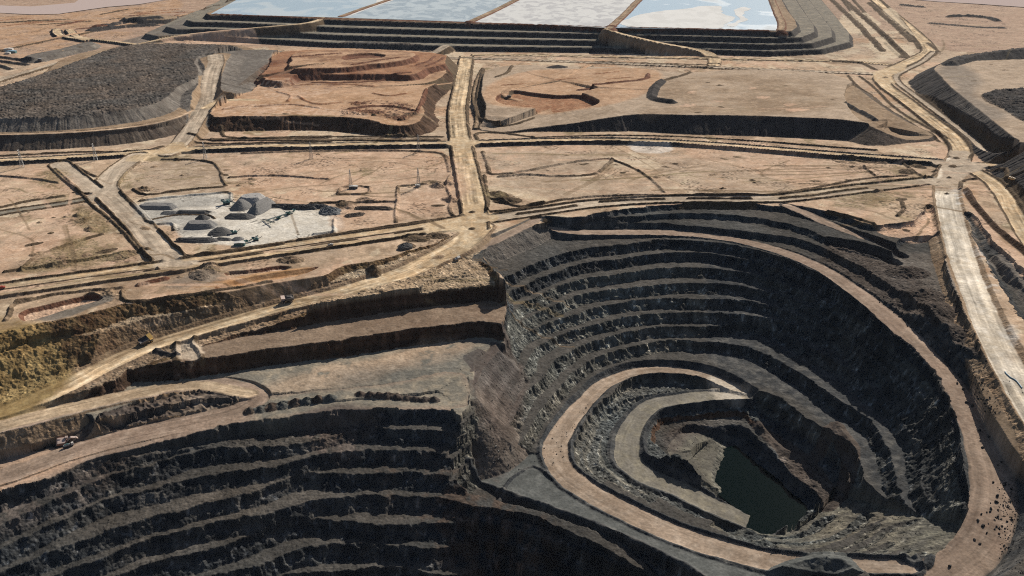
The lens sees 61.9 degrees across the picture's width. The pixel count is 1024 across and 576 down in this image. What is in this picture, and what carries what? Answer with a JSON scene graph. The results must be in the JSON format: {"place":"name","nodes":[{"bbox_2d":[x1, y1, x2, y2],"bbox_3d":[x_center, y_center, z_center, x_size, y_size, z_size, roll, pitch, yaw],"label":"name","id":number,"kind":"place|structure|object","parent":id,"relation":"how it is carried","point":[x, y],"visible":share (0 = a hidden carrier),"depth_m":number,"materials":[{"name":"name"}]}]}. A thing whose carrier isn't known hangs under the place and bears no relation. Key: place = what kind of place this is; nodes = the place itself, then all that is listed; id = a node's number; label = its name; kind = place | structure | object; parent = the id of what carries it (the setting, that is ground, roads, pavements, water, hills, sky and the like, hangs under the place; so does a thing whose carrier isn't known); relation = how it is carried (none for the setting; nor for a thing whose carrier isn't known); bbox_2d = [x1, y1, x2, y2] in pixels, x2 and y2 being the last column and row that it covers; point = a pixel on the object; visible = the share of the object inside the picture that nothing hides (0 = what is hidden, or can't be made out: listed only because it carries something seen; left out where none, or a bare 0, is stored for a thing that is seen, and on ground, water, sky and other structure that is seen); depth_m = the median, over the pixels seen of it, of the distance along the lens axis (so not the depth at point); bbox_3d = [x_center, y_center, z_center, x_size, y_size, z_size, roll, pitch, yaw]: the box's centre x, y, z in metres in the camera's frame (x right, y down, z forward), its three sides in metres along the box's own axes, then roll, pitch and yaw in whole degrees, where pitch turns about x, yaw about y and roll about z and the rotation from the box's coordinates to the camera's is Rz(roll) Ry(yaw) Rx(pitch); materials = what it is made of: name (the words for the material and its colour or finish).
{"place":"outdoors","nodes":[
{"label":"outdoors","id":0,"kind":"place"},
{"bbox_2d":[211,0,376,17],"bbox_3d":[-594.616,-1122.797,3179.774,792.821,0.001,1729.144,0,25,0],"label":"tailings pond","id":1,"kind":"structure","parent":0,"point":[320,8],"depth_m":2605.39,"materials":[{"name":"liquid"}]},
{"bbox_2d":[342,0,510,21],"bbox_3d":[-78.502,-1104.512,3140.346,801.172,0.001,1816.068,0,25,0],"label":"tailings pond","id":2,"kind":"structure","parent":0,"point":[450,10],"depth_m":2539.29,"materials":[{"name":"white liquid"}]},
{"bbox_2d":[350,0,392,15],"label":"salt crust","id":3,"kind":"object","parent":2,"relation":"on","point":[373,6],"visible":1,"depth_m":2649.33},
{"bbox_2d":[142,0,853,56],"bbox_3d":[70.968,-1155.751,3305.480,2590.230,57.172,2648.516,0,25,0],"label":"dam terrain","id":4,"kind":"structure","parent":0,"point":[805,27],"depth_m":2257.61,"materials":[{"name":"soil"}]},
{"bbox_2d":[0,202,1023,575],"bbox_3d":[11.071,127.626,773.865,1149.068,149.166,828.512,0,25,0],"label":"pit terrain","id":5,"kind":"structure","parent":0,"point":[364,440],"depth_m":788.78,"materials":[{"name":"grey stone"}]},
{"bbox_2d":[56,436,77,445],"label":"excavator","id":6,"kind":"object","parent":5,"relation":"on","point":[61,441],"visible":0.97,"depth_m":724.21,"materials":[{"name":"metal"}]},
{"bbox_2d":[139,202,177,209],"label":"stockpile","id":7,"kind":"object","parent":5,"relation":"on","point":[156,206],"visible":1,"depth_m":1097.65,"materials":[{"name":"grey gravel"}]},
{"bbox_2d":[160,211,177,214],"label":"stockpile","id":8,"kind":"object","parent":5,"relation":"on","point":[168,212],"visible":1,"depth_m":1080.60,"materials":[{"name":"grey gravel"}]},
{"bbox_2d":[176,210,211,214],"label":"stockpile","id":9,"kind":"object","parent":5,"relation":"on","point":[207,212],"visible":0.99,"depth_m":1079.84,"materials":[{"name":"grey gravel"}]},
{"bbox_2d":[173,237,218,242],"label":"stockpile","id":10,"kind":"object","parent":5,"relation":"on","point":[195,240],"visible":1,"depth_m":993.84,"materials":[{"name":"grey gravel"}]},
{"bbox_2d":[184,220,217,229],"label":"stockpile","id":11,"kind":"object","parent":5,"relation":"on","point":[199,224],"visible":1,"depth_m":1033.26,"materials":[{"name":"grey gravel"}]},
{"bbox_2d":[195,214,209,219],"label":"stockpile","id":12,"kind":"object","parent":5,"relation":"on","point":[202,217],"visible":0.96,"depth_m":1062.20,"materials":[{"name":"grey gravel"}]},
{"bbox_2d":[207,227,231,236],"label":"stockpile","id":13,"kind":"object","parent":5,"relation":"on","point":[219,231],"visible":0.98,"depth_m":1013.90,"materials":[{"name":"grey gravel"}]},
{"bbox_2d":[217,237,230,240],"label":"stockpile","id":14,"kind":"object","parent":5,"relation":"on","point":[223,239],"visible":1,"depth_m":999.41,"materials":[{"name":"grey gravel"}]},
{"bbox_2d":[224,213,255,219],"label":"stockpile","id":15,"kind":"object","parent":5,"relation":"on","point":[238,216],"visible":1,"depth_m":1064.65,"materials":[{"name":"grey gravel"}]},
{"bbox_2d":[230,199,251,210],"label":"stockpile","id":16,"kind":"object","parent":5,"relation":"on","point":[241,205],"visible":0.98,"depth_m":1095.03,"materials":[{"name":"grey gravel"}]},
{"bbox_2d":[247,197,275,215],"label":"stockpile","id":17,"kind":"object","parent":5,"relation":"on","point":[260,207],"visible":0.98,"depth_m":1086.66,"materials":[{"name":"grey gravel"}]},
{"bbox_2d":[271,203,285,207],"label":"stockpile","id":18,"kind":"object","parent":5,"relation":"on","point":[277,205],"visible":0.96,"depth_m":1103.08,"materials":[{"name":"black gravel"}]},
{"bbox_2d":[280,204,316,209],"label":"stockpile","id":19,"kind":"object","parent":5,"relation":"on","point":[299,207],"visible":1,"depth_m":1097.06,"materials":[{"name":"grey gravel"}]},
{"bbox_2d":[310,204,327,208],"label":"stockpile","id":20,"kind":"object","parent":5,"relation":"on","point":[319,206],"visible":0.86,"depth_m":1101.53,"materials":[{"name":"black gravel"}]},
{"bbox_2d":[318,206,340,215],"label":"stockpile","id":21,"kind":"object","parent":5,"relation":"on","point":[327,210],"visible":1,"depth_m":1082.35,"materials":[{"name":"grey gravel"}]},
{"bbox_2d":[344,212,364,217],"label":"stockpile","id":22,"kind":"object","parent":5,"relation":"on","point":[357,214],"visible":1,"depth_m":1074.61,"materials":[{"name":"gravel"}]},
{"bbox_2d":[354,206,393,210],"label":"stockpile","id":23,"kind":"object","parent":5,"relation":"on","point":[384,208],"visible":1,"depth_m":1097.04,"materials":[{"name":"grey gravel"}]},
{"bbox_2d":[398,242,412,250],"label":"stockpile","id":24,"kind":"object","parent":5,"relation":"on","point":[404,246],"visible":1,"depth_m":972.88,"materials":[{"name":"grey gravel"}]},
{"bbox_2d":[447,295,1023,572],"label":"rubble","id":25,"kind":"object","parent":5,"relation":"on","point":[871,513],"visible":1,"depth_m":696.77,"materials":[{"name":"grey stone"}]},
{"bbox_2d":[0,0,1023,357],"bbox_3d":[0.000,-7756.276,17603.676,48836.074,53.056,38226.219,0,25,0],"label":"ground","id":26,"kind":"structure","parent":0,"point":[88,234],"depth_m":1221.99,"materials":[{"name":"soil"}]},
{"bbox_2d":[17,149,24,166],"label":"power pylon","id":27,"kind":"object","parent":26,"relation":"on","point":[19,159],"visible":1,"depth_m":1260.75,"materials":[{"name":"metal"}]},
{"bbox_2d":[0,0,160,13],"bbox_3d":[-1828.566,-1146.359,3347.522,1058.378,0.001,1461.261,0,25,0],"label":"claypan","id":28,"kind":"object","parent":26,"relation":"on","point":[79,5],"visible":1,"depth_m":3033.30,"materials":[{"name":"grey"}]},
{"bbox_2d":[92,144,97,160],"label":"power pylon","id":29,"kind":"object","parent":26,"relation":"on","point":[93,153],"visible":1,"depth_m":1290.92,"materials":[{"name":"metal"}]},
{"bbox_2d":[137,333,152,345],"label":"haul truck","id":30,"kind":"object","parent":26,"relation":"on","point":[144,340],"visible":1,"depth_m":825.30,"materials":[{"name":"metal"}]},
{"bbox_2d":[202,143,206,159],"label":"power pylon","id":31,"kind":"object","parent":26,"relation":"on","point":[204,152],"visible":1,"depth_m":1301.47,"materials":[{"name":"metal"}]},
{"bbox_2d":[221,199,233,204],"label":"crusher","id":32,"kind":"object","parent":26,"relation":"on","point":[227,202],"visible":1,"depth_m":1113.37,"materials":[{"name":"metal"}]},
{"bbox_2d":[231,237,243,240],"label":"stockpile","id":33,"kind":"object","parent":26,"relation":"on","point":[237,238],"visible":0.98,"depth_m":998.97,"materials":[{"name":"grey gravel"}]},
{"bbox_2d":[233,241,245,245],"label":"site cabin","id":34,"kind":"object","parent":26,"relation":"on","point":[239,243],"visible":1,"depth_m":982.46,"materials":[{"name":"white metal"}]},
{"bbox_2d":[237,193,264,204],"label":"stockpile","id":35,"kind":"object","parent":26,"relation":"on","point":[252,198],"visible":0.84,"depth_m":1112.44,"materials":[{"name":"grey gravel"}]},
{"bbox_2d":[266,209,295,220],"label":"conveyor","id":36,"kind":"object","parent":26,"relation":"on","point":[281,215],"visible":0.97,"depth_m":1068.99,"materials":[{"name":"metal"}]},
{"bbox_2d":[281,294,293,303],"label":"haul truck","id":37,"kind":"object","parent":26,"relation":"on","point":[285,299],"visible":1,"depth_m":881.91,"materials":[{"name":"metal"}]},
{"bbox_2d":[349,185,357,188],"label":"switch hut","id":38,"kind":"object","parent":26,"relation":"on","point":[353,187],"visible":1,"depth_m":1173.39,"materials":[{"name":"metal"}]},
{"bbox_2d":[417,134,420,151],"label":"power pylon","id":39,"kind":"object","parent":26,"relation":"on","point":[418,143],"visible":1,"depth_m":1332.42,"materials":[{"name":"metal"}]},
{"bbox_2d":[925,0,1023,6],"bbox_3d":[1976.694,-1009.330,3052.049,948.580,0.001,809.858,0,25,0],"label":"claypan","id":40,"kind":"object","parent":26,"relation":"on","point":[1018,3],"visible":1,"depth_m":3143.36,"materials":[{"name":"brown"}]},
{"bbox_2d":[0,0,1023,575],"bbox_3d":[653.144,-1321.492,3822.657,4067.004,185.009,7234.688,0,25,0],"label":"haul road","id":41,"kind":"structure","parent":0,"point":[630,458],"depth_m":887.82,"materials":[{"name":"soil"}]},
{"bbox_2d":[63,441,73,448],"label":"service truck","id":42,"kind":"object","parent":41,"relation":"on","point":[67,445],"visible":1,"depth_m":718.74,"materials":[{"name":"metal"}]},
{"bbox_2d":[1004,371,1022,387],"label":"barrier","id":43,"kind":"object","parent":41,"relation":"on","point":[1014,379],"visible":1,"depth_m":721.67,"materials":[{"name":"white concrete"}]},
{"bbox_2d":[0,14,1023,203],"bbox_3d":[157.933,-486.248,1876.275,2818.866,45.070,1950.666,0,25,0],"label":"dump terrain","id":44,"kind":"structure","parent":0,"point":[981,95],"depth_m":1571.96,"materials":[{"name":"soil"}]},
{"bbox_2d":[476,0,634,27],"bbox_3d":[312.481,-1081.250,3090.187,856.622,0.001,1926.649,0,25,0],"label":"tailings pond","id":45,"kind":"structure","parent":0,"point":[591,13],"depth_m":2497.05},
{"bbox_2d":[616,0,776,29],"bbox_3d":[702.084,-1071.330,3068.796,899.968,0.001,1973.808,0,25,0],"label":"tailings pond","id":46,"kind":"structure","parent":0,"point":[758,15],"depth_m":2582.98,"materials":[{"name":"white liquid"}]},
{"bbox_2d":[620,6,734,27],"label":"salt crust","id":47,"kind":"object","parent":46,"relation":"on","point":[705,17],"visible":1,"depth_m":2357.84},
{"bbox_2d":[727,7,750,25],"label":"salt crust","id":48,"kind":"object","parent":46,"relation":"on","point":[739,12],"visible":1,"depth_m":2454.28},
{"bbox_2d":[715,445,807,534],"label":"pit lake","id":49,"kind":"structure","parent":0,"point":[767,501],"depth_m":778.21,"materials":[{"name":"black liquid"}]}
]}

